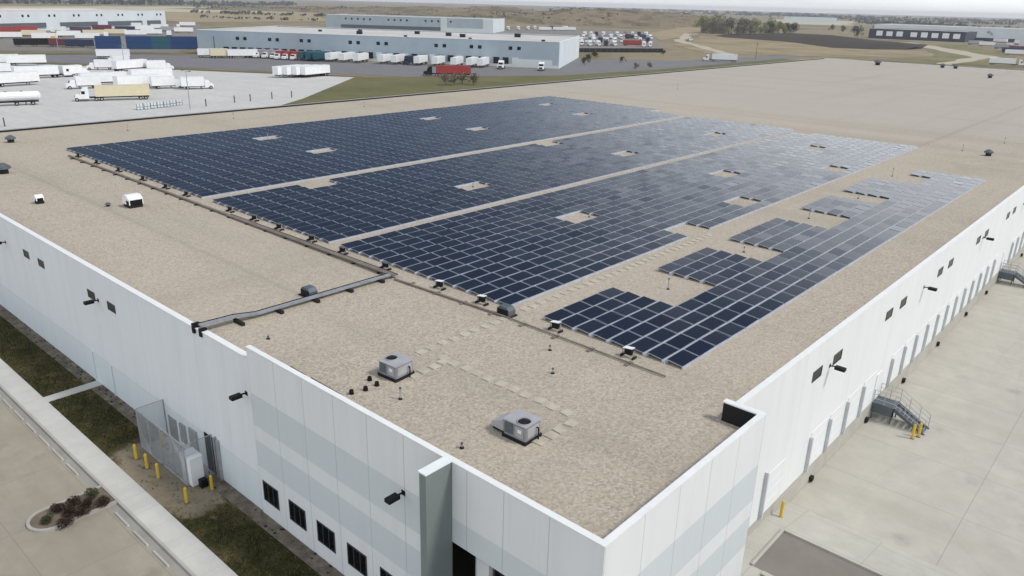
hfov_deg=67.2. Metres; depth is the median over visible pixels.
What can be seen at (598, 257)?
solar panel
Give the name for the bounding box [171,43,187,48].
container
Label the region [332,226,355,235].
solar panel
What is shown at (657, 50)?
fence
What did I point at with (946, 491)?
yard
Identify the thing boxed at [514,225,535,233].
solar panel
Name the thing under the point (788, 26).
tree
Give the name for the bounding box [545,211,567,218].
solar panel
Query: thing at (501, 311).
door
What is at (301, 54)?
trailer
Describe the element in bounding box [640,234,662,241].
solar panel
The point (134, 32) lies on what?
trailer
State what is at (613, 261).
solar panel
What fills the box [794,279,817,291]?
solar panel
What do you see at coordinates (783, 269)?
solar panel
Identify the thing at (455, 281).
solar panel
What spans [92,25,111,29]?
trailer
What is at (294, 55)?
box truck
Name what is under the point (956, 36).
dock door
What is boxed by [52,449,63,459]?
wheel stop
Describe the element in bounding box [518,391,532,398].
paver
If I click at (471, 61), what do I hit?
trailer
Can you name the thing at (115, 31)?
trailer
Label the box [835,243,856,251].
solar panel
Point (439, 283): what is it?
combiner box
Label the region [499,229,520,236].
solar panel
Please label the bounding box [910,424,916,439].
bollard
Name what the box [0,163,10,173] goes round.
roof vent
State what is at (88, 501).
shrub
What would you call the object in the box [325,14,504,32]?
warehouse
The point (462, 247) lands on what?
solar panel
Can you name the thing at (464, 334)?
paver
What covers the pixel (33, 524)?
planting island
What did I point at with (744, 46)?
field
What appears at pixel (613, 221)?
solar panel
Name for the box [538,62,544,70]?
truck tractor
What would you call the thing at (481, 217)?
solar panel
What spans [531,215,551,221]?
solar panel
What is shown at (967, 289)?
dock door
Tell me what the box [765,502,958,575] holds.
ramp
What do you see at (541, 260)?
solar panel
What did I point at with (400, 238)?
solar panel
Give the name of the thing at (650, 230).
solar panel
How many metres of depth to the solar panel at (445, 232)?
63.14 m
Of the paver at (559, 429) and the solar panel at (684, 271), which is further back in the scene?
the solar panel at (684, 271)
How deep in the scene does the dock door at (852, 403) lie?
52.29 m
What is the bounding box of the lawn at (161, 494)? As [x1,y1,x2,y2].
[0,316,320,575]
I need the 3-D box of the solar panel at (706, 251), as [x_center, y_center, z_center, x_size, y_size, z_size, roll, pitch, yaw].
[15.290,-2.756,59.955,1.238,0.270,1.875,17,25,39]
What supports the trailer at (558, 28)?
on the truck yard at (655, 44)
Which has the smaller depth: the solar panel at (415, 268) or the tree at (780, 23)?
the solar panel at (415, 268)
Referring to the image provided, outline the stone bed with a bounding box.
[0,304,344,575]
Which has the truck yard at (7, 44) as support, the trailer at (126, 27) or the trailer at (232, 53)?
the trailer at (126, 27)
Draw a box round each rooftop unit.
[377,352,414,382]
[492,409,541,446]
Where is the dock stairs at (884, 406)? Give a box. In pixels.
[870,383,930,434]
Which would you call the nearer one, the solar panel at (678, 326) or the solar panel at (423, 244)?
the solar panel at (678, 326)
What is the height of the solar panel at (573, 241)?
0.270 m
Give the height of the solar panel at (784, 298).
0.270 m
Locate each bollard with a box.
[133,444,138,459]
[144,453,149,469]
[155,463,160,479]
[183,487,189,504]
[209,475,214,491]
[779,500,784,517]
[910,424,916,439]
[916,422,922,437]
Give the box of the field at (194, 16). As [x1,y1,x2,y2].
[165,12,329,21]
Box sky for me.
[336,0,1023,18]
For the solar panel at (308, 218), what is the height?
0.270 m
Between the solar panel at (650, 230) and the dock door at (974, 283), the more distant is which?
the dock door at (974, 283)
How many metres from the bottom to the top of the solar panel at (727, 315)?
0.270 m
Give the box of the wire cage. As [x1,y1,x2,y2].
[135,399,215,485]
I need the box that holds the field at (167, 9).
[0,6,307,12]
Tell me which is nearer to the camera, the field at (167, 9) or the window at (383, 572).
the window at (383, 572)
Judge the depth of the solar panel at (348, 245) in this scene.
59.46 m
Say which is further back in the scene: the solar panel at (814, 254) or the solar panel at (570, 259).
the solar panel at (814, 254)
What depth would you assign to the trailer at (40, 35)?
463.90 m
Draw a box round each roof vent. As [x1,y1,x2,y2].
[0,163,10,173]
[5,135,15,142]
[497,303,517,317]
[874,60,881,64]
[984,149,993,155]
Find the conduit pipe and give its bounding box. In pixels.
[394,278,665,376]
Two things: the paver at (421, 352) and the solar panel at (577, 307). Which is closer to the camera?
the paver at (421, 352)
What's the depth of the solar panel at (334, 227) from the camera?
63.83 m
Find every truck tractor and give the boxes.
[497,60,504,68]
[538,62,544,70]
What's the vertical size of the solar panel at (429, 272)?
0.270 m
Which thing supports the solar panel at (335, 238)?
on the warehouse at (708, 464)
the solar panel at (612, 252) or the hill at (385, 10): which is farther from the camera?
the hill at (385, 10)
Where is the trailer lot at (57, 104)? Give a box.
[0,64,353,129]
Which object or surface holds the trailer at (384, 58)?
on the ground at (462, 562)
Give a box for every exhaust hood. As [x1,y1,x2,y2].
[33,194,43,203]
[122,193,143,208]
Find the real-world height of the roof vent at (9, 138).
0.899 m
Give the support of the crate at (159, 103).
on the trailer lot at (57, 104)
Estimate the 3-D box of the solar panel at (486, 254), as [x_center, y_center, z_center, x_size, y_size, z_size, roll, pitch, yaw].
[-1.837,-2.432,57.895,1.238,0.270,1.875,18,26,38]
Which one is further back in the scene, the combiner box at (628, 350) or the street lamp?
the street lamp
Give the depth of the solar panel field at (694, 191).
88.88 m
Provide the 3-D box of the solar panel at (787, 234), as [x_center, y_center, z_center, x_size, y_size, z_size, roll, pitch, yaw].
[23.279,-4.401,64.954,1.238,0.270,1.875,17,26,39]
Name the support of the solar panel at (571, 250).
on the warehouse at (708, 464)
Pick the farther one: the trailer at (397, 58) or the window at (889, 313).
the trailer at (397, 58)
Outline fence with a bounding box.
[579,48,662,52]
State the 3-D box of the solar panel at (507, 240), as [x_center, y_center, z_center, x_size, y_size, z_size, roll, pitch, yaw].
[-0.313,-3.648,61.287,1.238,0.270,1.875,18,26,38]
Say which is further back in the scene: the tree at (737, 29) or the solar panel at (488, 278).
the tree at (737, 29)
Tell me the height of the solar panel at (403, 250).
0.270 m
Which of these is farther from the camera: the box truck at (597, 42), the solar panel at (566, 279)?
the box truck at (597, 42)
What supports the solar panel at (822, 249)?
on the warehouse at (708, 464)
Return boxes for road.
[45,55,811,76]
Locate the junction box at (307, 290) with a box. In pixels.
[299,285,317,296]
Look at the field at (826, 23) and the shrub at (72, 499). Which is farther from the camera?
the field at (826, 23)
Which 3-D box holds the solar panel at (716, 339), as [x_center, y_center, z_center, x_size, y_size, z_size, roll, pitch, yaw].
[11.723,2.955,44.295,1.048,0.270,1.875,18,25,38]
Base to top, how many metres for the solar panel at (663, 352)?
0.270 m
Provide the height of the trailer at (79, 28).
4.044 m
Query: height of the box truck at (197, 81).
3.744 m
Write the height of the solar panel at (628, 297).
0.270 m
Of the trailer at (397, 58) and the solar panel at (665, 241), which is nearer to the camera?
the solar panel at (665, 241)
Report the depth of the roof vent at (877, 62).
277.67 m
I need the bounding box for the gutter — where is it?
[0,388,189,575]
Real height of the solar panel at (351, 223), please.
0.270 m
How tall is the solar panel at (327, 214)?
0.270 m
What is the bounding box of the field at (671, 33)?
[648,27,701,39]
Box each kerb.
[0,384,196,575]
[750,528,886,575]
[761,571,772,575]
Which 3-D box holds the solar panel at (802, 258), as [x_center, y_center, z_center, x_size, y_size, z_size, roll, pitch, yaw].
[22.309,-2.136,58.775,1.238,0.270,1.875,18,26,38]
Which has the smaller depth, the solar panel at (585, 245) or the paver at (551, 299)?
the paver at (551, 299)
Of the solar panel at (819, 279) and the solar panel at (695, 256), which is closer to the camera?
the solar panel at (819, 279)
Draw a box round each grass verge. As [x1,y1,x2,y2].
[0,52,142,54]
[36,63,359,76]
[284,59,793,104]
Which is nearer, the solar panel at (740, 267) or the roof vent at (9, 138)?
the solar panel at (740, 267)
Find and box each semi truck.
[11,65,74,77]
[74,84,149,101]
[423,65,470,76]
[702,54,737,61]
[989,57,1023,65]
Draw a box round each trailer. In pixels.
[0,27,18,31]
[0,32,21,38]
[0,54,17,62]
[0,71,39,86]
[0,90,40,105]
[5,54,46,65]
[13,38,30,45]
[14,26,36,31]
[21,30,45,36]
[29,38,58,45]
[31,33,57,37]
[48,39,64,46]
[56,31,80,36]
[64,39,93,46]
[69,27,90,31]
[74,33,99,39]
[78,71,126,82]
[82,30,104,34]
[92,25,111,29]
[95,49,129,58]
[105,29,125,34]
[111,59,146,70]
[112,74,158,85]
[114,26,134,29]
[124,30,146,35]
[128,68,172,75]
[135,25,153,29]
[141,29,161,34]
[150,24,167,28]
[160,26,175,31]
[174,27,192,32]
[179,22,194,26]
[197,48,226,57]
[209,49,227,57]
[227,49,256,57]
[272,64,300,76]
[282,64,309,76]
[291,64,319,76]
[298,50,313,60]
[300,64,329,76]
[305,51,321,60]
[313,51,329,59]
[325,51,341,61]
[338,52,354,61]
[353,52,368,62]
[377,53,392,63]
[390,54,404,63]
[413,55,427,63]
[431,55,444,65]
[450,56,463,65]
[466,56,477,65]
[477,57,488,66]
[539,27,551,30]
[553,27,564,30]
[564,27,575,30]
[623,40,641,45]
[625,34,633,38]
[968,40,982,44]
[975,37,987,40]
[979,42,995,45]
[993,38,1007,42]
[994,44,1012,48]
[1002,47,1020,52]
[1005,49,1023,54]
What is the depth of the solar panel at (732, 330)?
45.48 m
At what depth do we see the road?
346.94 m
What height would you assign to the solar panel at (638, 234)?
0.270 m
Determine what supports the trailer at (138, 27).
on the truck yard at (7, 44)
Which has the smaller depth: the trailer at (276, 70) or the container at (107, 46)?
the trailer at (276, 70)
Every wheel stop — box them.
[2,399,11,408]
[13,410,23,419]
[25,422,36,432]
[38,435,49,445]
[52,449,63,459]
[66,463,78,474]
[114,512,129,526]
[133,530,148,545]
[152,550,169,566]
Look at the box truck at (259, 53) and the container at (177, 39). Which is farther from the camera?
the container at (177, 39)
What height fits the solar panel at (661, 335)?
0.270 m
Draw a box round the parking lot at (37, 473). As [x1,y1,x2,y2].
[0,397,177,575]
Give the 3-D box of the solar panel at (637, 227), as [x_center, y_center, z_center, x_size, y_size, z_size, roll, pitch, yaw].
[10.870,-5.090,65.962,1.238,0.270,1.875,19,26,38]
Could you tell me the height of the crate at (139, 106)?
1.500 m
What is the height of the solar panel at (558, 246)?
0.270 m
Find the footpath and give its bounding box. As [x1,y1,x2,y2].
[43,381,102,401]
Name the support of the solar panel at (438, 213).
on the warehouse at (708, 464)
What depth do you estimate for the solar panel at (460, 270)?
54.47 m
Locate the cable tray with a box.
[68,155,397,336]
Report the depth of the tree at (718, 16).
905.55 m
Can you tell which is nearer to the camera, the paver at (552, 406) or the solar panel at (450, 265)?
the paver at (552, 406)
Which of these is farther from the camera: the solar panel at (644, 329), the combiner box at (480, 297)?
the combiner box at (480, 297)
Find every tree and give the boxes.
[439,73,448,83]
[447,73,460,84]
[458,72,467,83]
[467,72,478,84]
[591,50,598,58]
[694,15,710,32]
[707,13,724,32]
[708,19,721,33]
[710,25,716,33]
[716,21,727,33]
[724,17,735,33]
[733,17,750,32]
[734,25,741,33]
[739,23,748,33]
[748,18,761,33]
[748,23,757,31]
[762,24,768,32]
[763,17,777,30]
[766,21,774,32]
[776,21,786,30]
[784,22,791,32]
[790,22,799,32]
[853,25,863,36]
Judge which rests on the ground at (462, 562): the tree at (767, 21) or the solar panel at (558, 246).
the tree at (767, 21)
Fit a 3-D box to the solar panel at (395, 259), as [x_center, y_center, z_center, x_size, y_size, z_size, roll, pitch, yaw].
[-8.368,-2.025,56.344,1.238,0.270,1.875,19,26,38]
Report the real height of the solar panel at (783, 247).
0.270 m
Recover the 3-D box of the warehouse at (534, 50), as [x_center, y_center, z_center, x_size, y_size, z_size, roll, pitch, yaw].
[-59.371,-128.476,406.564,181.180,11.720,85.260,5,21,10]
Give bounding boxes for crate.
[136,103,143,109]
[143,103,150,108]
[149,102,156,107]
[157,101,163,107]
[163,101,169,106]
[169,100,175,105]
[175,99,182,104]
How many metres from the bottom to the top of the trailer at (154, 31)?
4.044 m
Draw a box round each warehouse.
[0,9,165,29]
[0,58,1023,575]
[196,26,579,68]
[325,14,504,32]
[784,16,836,22]
[868,28,977,41]
[874,24,1023,39]
[1019,34,1023,45]
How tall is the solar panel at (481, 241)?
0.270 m
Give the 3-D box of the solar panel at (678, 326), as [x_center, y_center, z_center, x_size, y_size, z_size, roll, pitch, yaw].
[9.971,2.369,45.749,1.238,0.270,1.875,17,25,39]
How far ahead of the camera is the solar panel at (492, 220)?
67.04 m
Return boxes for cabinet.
[179,447,207,488]
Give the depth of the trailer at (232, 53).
366.49 m
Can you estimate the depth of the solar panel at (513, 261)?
56.32 m
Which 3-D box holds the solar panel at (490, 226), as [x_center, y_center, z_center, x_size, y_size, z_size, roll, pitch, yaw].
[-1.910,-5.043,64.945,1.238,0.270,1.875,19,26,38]
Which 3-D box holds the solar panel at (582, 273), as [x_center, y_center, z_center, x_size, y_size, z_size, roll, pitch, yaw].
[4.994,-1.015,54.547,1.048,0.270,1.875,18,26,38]
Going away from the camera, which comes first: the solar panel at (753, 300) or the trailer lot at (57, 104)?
the solar panel at (753, 300)
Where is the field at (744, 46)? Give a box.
[673,36,933,56]
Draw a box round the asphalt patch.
[754,532,877,575]
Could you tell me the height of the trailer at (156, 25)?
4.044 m
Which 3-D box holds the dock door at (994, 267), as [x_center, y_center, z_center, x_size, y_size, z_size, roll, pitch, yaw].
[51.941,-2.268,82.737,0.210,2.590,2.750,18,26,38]
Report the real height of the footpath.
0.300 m
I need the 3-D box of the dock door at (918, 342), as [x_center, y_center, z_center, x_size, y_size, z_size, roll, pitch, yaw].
[33.454,4.485,63.217,0.210,2.590,2.750,18,26,38]
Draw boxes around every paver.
[410,372,420,378]
[415,349,427,354]
[417,367,430,373]
[425,345,437,350]
[427,363,440,369]
[436,340,449,345]
[436,360,449,364]
[438,355,450,360]
[447,360,460,366]
[448,336,460,341]
[459,331,470,336]
[460,365,473,371]
[468,327,480,332]
[470,370,484,376]
[480,323,491,328]
[481,375,495,381]
[489,320,500,324]
[494,380,508,387]
[497,317,508,321]
[507,385,521,392]
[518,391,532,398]
[520,307,530,310]
[528,304,538,308]
[532,437,547,445]
[533,396,547,403]
[535,300,546,304]
[543,430,559,439]
[545,297,555,301]
[545,403,559,410]
[552,294,563,298]
[552,425,567,433]
[560,291,570,294]
[560,408,574,416]
[563,419,578,427]
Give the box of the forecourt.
[741,519,888,575]
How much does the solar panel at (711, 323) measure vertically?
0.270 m
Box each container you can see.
[94,36,120,42]
[95,43,121,48]
[125,36,150,42]
[126,43,151,48]
[148,36,170,42]
[149,43,170,48]
[170,36,186,42]
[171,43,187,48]
[179,36,196,42]
[188,43,197,48]
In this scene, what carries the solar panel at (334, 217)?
on the warehouse at (708, 464)
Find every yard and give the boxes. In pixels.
[0,24,201,52]
[496,28,660,47]
[790,253,1023,575]
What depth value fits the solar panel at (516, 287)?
51.34 m
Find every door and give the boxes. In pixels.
[204,432,216,474]
[301,289,308,295]
[493,57,498,62]
[497,308,507,315]
[503,57,508,63]
[512,58,517,63]
[758,459,784,519]
[804,418,827,471]
[823,401,845,451]
[841,385,861,433]
[857,371,876,417]
[876,31,882,35]
[886,31,892,35]
[886,345,903,387]
[896,31,902,36]
[898,334,915,374]
[910,32,917,36]
[910,323,926,361]
[921,32,927,37]
[921,314,936,350]
[931,33,938,37]
[932,304,946,339]
[941,295,955,329]
[942,33,949,38]
[951,287,964,320]
[953,34,960,38]
[959,279,972,311]
[967,272,979,303]
[975,266,986,295]
[982,259,993,287]
[989,252,1000,280]
[1007,236,1017,262]
[1013,231,1022,256]
[1018,232,1023,250]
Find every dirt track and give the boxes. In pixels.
[674,33,730,53]
[901,42,998,64]
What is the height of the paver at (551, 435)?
0.050 m
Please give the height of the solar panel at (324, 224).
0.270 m
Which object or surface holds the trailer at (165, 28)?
on the truck yard at (7, 44)
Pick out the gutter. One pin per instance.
(177, 568)
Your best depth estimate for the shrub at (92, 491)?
44.07 m
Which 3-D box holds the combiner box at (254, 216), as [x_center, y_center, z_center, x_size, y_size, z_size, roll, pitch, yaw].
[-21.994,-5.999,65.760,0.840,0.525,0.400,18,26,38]
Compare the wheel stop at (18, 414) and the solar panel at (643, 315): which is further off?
the wheel stop at (18, 414)
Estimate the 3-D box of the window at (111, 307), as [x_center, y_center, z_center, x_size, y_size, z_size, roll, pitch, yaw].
[-26.911,1.294,51.795,1.240,0.610,0.080,18,26,38]
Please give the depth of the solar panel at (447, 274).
53.20 m
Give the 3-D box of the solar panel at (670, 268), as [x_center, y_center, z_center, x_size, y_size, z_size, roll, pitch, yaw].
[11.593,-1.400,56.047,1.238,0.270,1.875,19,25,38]
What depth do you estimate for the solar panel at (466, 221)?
66.53 m
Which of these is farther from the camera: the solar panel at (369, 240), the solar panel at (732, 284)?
the solar panel at (369, 240)
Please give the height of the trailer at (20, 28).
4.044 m
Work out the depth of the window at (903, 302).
55.93 m
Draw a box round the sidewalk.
[0,358,237,575]
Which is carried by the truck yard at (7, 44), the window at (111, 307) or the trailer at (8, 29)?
the trailer at (8, 29)
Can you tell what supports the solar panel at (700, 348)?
on the warehouse at (708, 464)
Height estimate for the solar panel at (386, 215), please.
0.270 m
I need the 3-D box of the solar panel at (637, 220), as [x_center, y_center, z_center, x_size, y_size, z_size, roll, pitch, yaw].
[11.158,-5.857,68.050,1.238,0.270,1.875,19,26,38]
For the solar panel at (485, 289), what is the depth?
50.82 m
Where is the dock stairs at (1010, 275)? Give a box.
[997,260,1023,284]
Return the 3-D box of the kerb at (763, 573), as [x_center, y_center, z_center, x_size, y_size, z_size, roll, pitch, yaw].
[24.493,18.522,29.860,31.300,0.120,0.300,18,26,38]
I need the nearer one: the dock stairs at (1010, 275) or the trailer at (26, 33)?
the dock stairs at (1010, 275)
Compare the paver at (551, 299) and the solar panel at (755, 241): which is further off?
the solar panel at (755, 241)
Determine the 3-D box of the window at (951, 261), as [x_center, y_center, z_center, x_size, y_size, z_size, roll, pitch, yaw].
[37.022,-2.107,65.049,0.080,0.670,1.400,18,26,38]
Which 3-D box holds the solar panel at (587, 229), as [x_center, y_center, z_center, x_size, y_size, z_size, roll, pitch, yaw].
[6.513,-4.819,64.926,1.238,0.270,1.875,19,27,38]
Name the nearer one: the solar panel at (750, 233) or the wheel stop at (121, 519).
the wheel stop at (121, 519)
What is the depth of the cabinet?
45.22 m
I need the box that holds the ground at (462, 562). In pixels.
[0,0,1023,575]
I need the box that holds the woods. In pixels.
[0,0,1023,27]
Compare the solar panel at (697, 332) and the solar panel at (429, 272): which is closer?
the solar panel at (697, 332)
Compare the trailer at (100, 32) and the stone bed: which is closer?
the stone bed
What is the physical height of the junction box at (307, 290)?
0.620 m
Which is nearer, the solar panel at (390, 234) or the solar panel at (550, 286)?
the solar panel at (550, 286)
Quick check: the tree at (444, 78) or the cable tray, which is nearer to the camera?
the cable tray
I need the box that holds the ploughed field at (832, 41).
[717,33,926,49]
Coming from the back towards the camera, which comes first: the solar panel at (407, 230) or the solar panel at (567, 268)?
the solar panel at (407, 230)
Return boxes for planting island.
[26,485,116,532]
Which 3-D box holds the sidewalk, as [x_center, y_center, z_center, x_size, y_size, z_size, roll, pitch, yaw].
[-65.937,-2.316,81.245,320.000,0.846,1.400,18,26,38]
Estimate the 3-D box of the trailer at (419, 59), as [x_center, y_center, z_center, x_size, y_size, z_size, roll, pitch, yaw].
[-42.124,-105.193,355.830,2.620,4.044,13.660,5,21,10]
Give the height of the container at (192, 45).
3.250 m
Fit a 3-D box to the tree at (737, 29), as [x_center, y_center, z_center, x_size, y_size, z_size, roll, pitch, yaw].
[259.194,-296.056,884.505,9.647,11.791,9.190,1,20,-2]
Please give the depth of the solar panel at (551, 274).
53.93 m
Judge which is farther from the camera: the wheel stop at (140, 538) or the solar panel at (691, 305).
the solar panel at (691, 305)
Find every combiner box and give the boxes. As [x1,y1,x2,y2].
[182,190,190,196]
[226,205,234,212]
[250,214,258,221]
[274,222,283,230]
[307,234,316,242]
[337,246,347,254]
[380,261,391,270]
[433,279,445,290]
[475,294,488,306]
[548,320,562,333]
[620,346,636,360]
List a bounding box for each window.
[23,249,29,259]
[37,258,44,268]
[87,289,95,299]
[107,301,115,313]
[262,480,279,510]
[288,499,306,531]
[316,520,335,553]
[347,542,366,575]
[380,567,391,575]
[812,365,822,382]
[832,349,842,364]
[885,307,893,320]
[900,296,906,308]
[937,266,943,277]
[948,258,953,267]
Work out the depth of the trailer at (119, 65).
291.92 m
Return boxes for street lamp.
[181,70,190,108]
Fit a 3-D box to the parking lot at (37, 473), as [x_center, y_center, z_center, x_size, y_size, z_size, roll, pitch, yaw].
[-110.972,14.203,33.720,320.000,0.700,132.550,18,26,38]
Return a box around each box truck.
[0,63,11,71]
[58,65,89,76]
[60,26,66,30]
[65,75,100,88]
[86,59,113,69]
[106,55,129,59]
[145,60,173,69]
[149,76,182,88]
[179,76,213,89]
[253,49,265,57]
[261,49,274,58]
[269,50,280,58]
[274,50,285,59]
[281,51,292,59]
[290,51,300,59]
[403,55,413,64]
[595,40,600,45]
[610,40,616,45]
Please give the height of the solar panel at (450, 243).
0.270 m
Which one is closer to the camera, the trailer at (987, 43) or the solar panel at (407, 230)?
the solar panel at (407, 230)
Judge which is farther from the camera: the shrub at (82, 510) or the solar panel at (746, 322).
the solar panel at (746, 322)
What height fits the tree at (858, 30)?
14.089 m
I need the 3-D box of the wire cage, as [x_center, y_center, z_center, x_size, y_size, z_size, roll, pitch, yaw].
[-20.789,9.450,47.534,6.218,2.832,1.778,18,26,38]
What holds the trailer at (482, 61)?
on the ground at (462, 562)
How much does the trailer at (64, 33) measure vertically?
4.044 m
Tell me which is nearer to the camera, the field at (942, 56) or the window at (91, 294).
the window at (91, 294)
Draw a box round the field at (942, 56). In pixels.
[854,45,1018,66]
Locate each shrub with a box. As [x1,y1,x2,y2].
[40,513,52,523]
[49,502,64,512]
[56,514,74,528]
[62,504,75,515]
[65,495,80,505]
[73,505,91,516]
[79,498,92,506]
[84,487,99,499]
[93,495,110,507]
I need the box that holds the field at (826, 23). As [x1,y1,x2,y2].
[761,19,853,25]
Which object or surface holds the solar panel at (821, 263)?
on the warehouse at (708, 464)
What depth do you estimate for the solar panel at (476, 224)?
65.72 m
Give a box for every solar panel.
[263,213,285,222]
[271,216,292,222]
[279,219,301,228]
[286,222,309,231]
[289,212,311,218]
[295,225,318,234]
[298,215,319,223]
[304,228,327,234]
[306,218,328,224]
[313,230,336,240]
[314,220,337,227]
[316,211,337,217]
[322,234,347,243]
[323,223,346,230]
[324,214,346,220]
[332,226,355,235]
[333,217,355,223]
[340,240,365,250]
[341,219,364,227]
[341,229,366,238]
[342,210,362,216]
[350,213,371,219]
[350,243,376,254]
[351,222,372,229]
[359,216,381,223]
[360,225,384,234]
[360,235,383,243]
[361,247,386,258]
[368,209,388,215]
[368,218,390,224]
[370,239,395,246]
[372,250,398,262]
[376,212,397,219]
[378,221,401,229]
[378,231,403,238]
[380,242,404,250]
[383,254,409,266]
[385,215,406,220]
[388,234,412,241]
[391,245,416,254]
[394,258,421,270]
[395,217,417,225]
[397,227,418,234]
[399,237,422,245]
[401,211,422,218]
[402,249,427,258]
[405,262,433,274]
[407,230,429,237]
[410,241,435,248]
[411,213,433,221]
[413,223,435,229]
[414,253,439,263]
[417,233,440,240]
[418,266,445,279]
[421,244,445,254]
[423,226,445,232]
[426,210,448,217]
[426,256,451,267]
[427,236,451,243]
[430,219,450,225]
[430,270,457,282]
[432,248,457,256]
[434,228,456,235]
[437,260,463,270]
[439,239,462,247]
[440,221,461,228]
[443,275,471,288]
[444,251,469,260]
[445,232,467,239]
[446,215,466,221]
[450,224,472,231]
[450,243,474,251]
[450,265,475,274]
[456,218,476,224]
[456,235,479,244]
[456,255,481,264]
[456,279,484,293]
[461,211,481,217]
[461,227,482,234]
[461,246,486,255]
[462,268,489,278]
[466,220,487,227]
[467,238,490,245]
[468,259,494,268]
[469,284,498,294]
[471,214,491,220]
[473,230,494,238]
[474,250,498,258]
[476,273,503,283]
[477,223,498,230]
[479,242,502,249]
[481,217,502,223]
[481,263,507,272]
[484,234,506,241]
[484,288,512,303]
[486,210,506,216]
[486,253,511,262]
[488,226,510,233]
[489,277,516,288]
[490,245,514,253]
[492,219,512,226]
[494,267,520,277]
[495,237,518,244]
[496,213,516,220]
[497,293,527,305]
[498,257,524,266]
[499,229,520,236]
[503,222,524,230]
[503,249,527,257]
[503,282,530,293]
[506,216,526,222]
[507,240,529,248]
[507,271,533,281]
[510,233,532,240]
[511,261,537,271]
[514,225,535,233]
[515,252,540,261]
[517,286,546,300]
[518,219,538,225]
[519,243,543,252]
[520,212,540,219]
[521,275,548,286]
[523,235,545,243]
[525,265,550,275]
[526,228,546,235]
[529,221,549,228]
[529,256,552,265]
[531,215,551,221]
[532,247,555,255]
[534,239,557,246]
[536,280,563,292]
[537,231,558,238]
[539,269,564,279]
[540,224,561,231]
[542,259,566,270]
[543,218,562,223]
[543,309,574,323]
[544,251,567,259]
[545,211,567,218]
[547,242,570,250]
[550,234,571,242]
[552,227,573,234]
[552,273,579,286]
[554,220,574,227]
[556,264,580,273]
[557,254,582,263]
[560,246,582,255]
[560,314,590,331]
[562,238,584,245]
[563,301,591,315]
[564,230,585,237]
[566,223,586,229]
[569,268,595,279]
[571,258,595,267]
[573,249,596,258]
[574,241,597,250]
[576,233,597,241]
[576,319,606,336]
[578,226,598,233]
[578,306,607,319]
[579,219,599,225]
[580,294,608,306]
[585,262,610,273]
[586,253,610,262]
[588,244,610,253]
[589,236,610,244]
[590,229,611,236]
[591,222,611,228]
[592,215,611,221]
[592,325,624,343]
[594,311,624,325]
[596,299,625,312]
[598,287,624,298]
[600,256,624,267]
[601,240,623,248]
[601,248,623,256]
[602,232,623,239]
[603,225,623,232]
[604,218,623,224]
[610,331,641,348]
[611,316,641,331]
[612,304,641,316]
[613,291,640,303]
[614,243,636,251]
[614,251,638,262]
[615,221,635,227]
[615,228,636,235]
[615,235,636,243]
[616,215,634,220]
[627,224,647,230]
[628,217,647,223]
[628,231,648,238]
[628,238,650,246]
[628,309,657,322]
[628,322,658,338]
[628,337,660,356]
[629,246,651,256]
[629,296,657,308]
[639,220,659,227]
[640,227,661,233]
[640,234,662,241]
[641,242,664,251]
[645,301,673,314]
[646,314,675,328]
[646,328,677,343]
[647,343,679,363]
[652,223,674,230]
[653,230,673,237]
[654,237,676,246]
[658,263,681,274]
[662,306,690,320]
[663,219,685,227]
[663,319,693,334]
[665,333,696,350]
[666,349,699,369]
[667,233,687,241]
[671,257,694,266]
[673,266,696,278]
[677,298,705,312]
[679,311,708,325]
[681,325,712,340]
[684,252,706,261]
[684,339,715,358]
[686,261,709,270]
[688,270,712,283]
[692,291,718,303]
[695,303,722,316]
[696,247,717,255]
[697,316,726,331]
[698,255,720,264]
[699,221,719,229]
[700,331,731,348]
[701,264,724,274]
[703,274,728,285]
[706,285,732,296]
[709,296,735,309]
[710,250,732,259]
[712,308,740,322]
[713,259,735,268]
[716,268,740,278]
[716,322,745,338]
[719,278,743,290]
[723,289,748,301]
[726,254,747,263]
[726,301,753,314]
[728,263,751,272]
[730,233,749,243]
[731,314,759,329]
[732,272,756,283]
[736,283,761,294]
[740,229,759,236]
[740,257,762,267]
[740,294,766,306]
[743,237,764,246]
[744,267,767,276]
[745,306,772,320]
[748,276,772,287]
[753,232,772,239]
[753,287,778,299]
[755,261,777,270]
[758,240,777,249]
[758,299,784,312]
[760,270,784,281]
[764,228,782,235]
[765,281,789,292]
[767,235,787,243]
[767,256,788,265]
[770,292,796,305]
[771,265,794,274]
[772,243,792,251]
[776,275,800,285]
[777,251,798,259]
[778,231,796,238]
[782,238,802,246]
[782,259,804,269]
[782,285,807,298]
[787,246,807,254]
[787,269,810,279]
[792,234,810,241]
[792,254,813,263]
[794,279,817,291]
[796,241,817,249]
[798,263,820,273]
[803,249,822,258]
[804,273,827,284]
[806,237,825,244]
[808,258,830,267]
[812,245,831,253]
[814,267,837,278]
[817,253,838,261]
[820,240,840,248]
[824,261,846,272]
[827,248,847,256]
[829,236,848,243]
[834,256,855,266]
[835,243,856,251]
[843,251,863,261]
[844,238,863,246]
[851,246,871,256]
[860,242,879,251]
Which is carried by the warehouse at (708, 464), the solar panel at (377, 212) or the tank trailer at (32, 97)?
the solar panel at (377, 212)
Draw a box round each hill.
[169,6,535,14]
[396,8,821,29]
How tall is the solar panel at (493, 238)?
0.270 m

